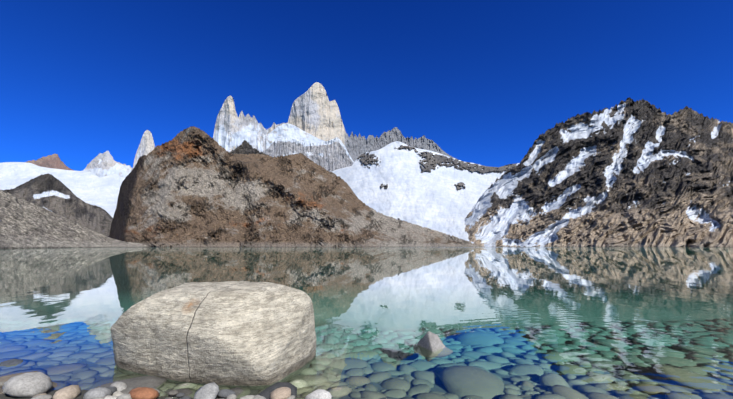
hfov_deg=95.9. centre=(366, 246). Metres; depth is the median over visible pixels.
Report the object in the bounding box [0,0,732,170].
sky
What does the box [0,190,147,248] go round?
scree
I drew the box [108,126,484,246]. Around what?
hill
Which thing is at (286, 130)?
snow dome
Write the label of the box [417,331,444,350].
pointed rock
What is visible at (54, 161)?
brown peak
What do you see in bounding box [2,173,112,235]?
hill
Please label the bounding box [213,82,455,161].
fitz roy
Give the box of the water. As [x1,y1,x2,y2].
[0,247,732,398]
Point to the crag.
(245, 147)
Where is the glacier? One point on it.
(429, 189)
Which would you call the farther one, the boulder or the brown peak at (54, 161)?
the brown peak at (54, 161)
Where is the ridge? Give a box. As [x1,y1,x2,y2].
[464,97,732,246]
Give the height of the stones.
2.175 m
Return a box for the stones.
[0,359,331,398]
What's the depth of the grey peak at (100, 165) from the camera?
4421.12 m
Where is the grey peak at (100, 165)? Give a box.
[83,151,131,178]
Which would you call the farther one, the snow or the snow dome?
the snow dome
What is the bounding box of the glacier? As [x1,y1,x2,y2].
[332,141,519,246]
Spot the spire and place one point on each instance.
(146, 146)
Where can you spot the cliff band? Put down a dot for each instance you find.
(331, 155)
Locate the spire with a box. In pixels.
[130,130,154,171]
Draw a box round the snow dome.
[266,123,323,148]
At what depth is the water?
6.32 m
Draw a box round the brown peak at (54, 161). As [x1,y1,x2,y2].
[27,153,73,170]
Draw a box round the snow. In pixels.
[0,162,123,217]
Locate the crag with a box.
[229,140,265,154]
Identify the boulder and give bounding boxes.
[110,281,316,386]
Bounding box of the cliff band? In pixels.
[263,137,353,171]

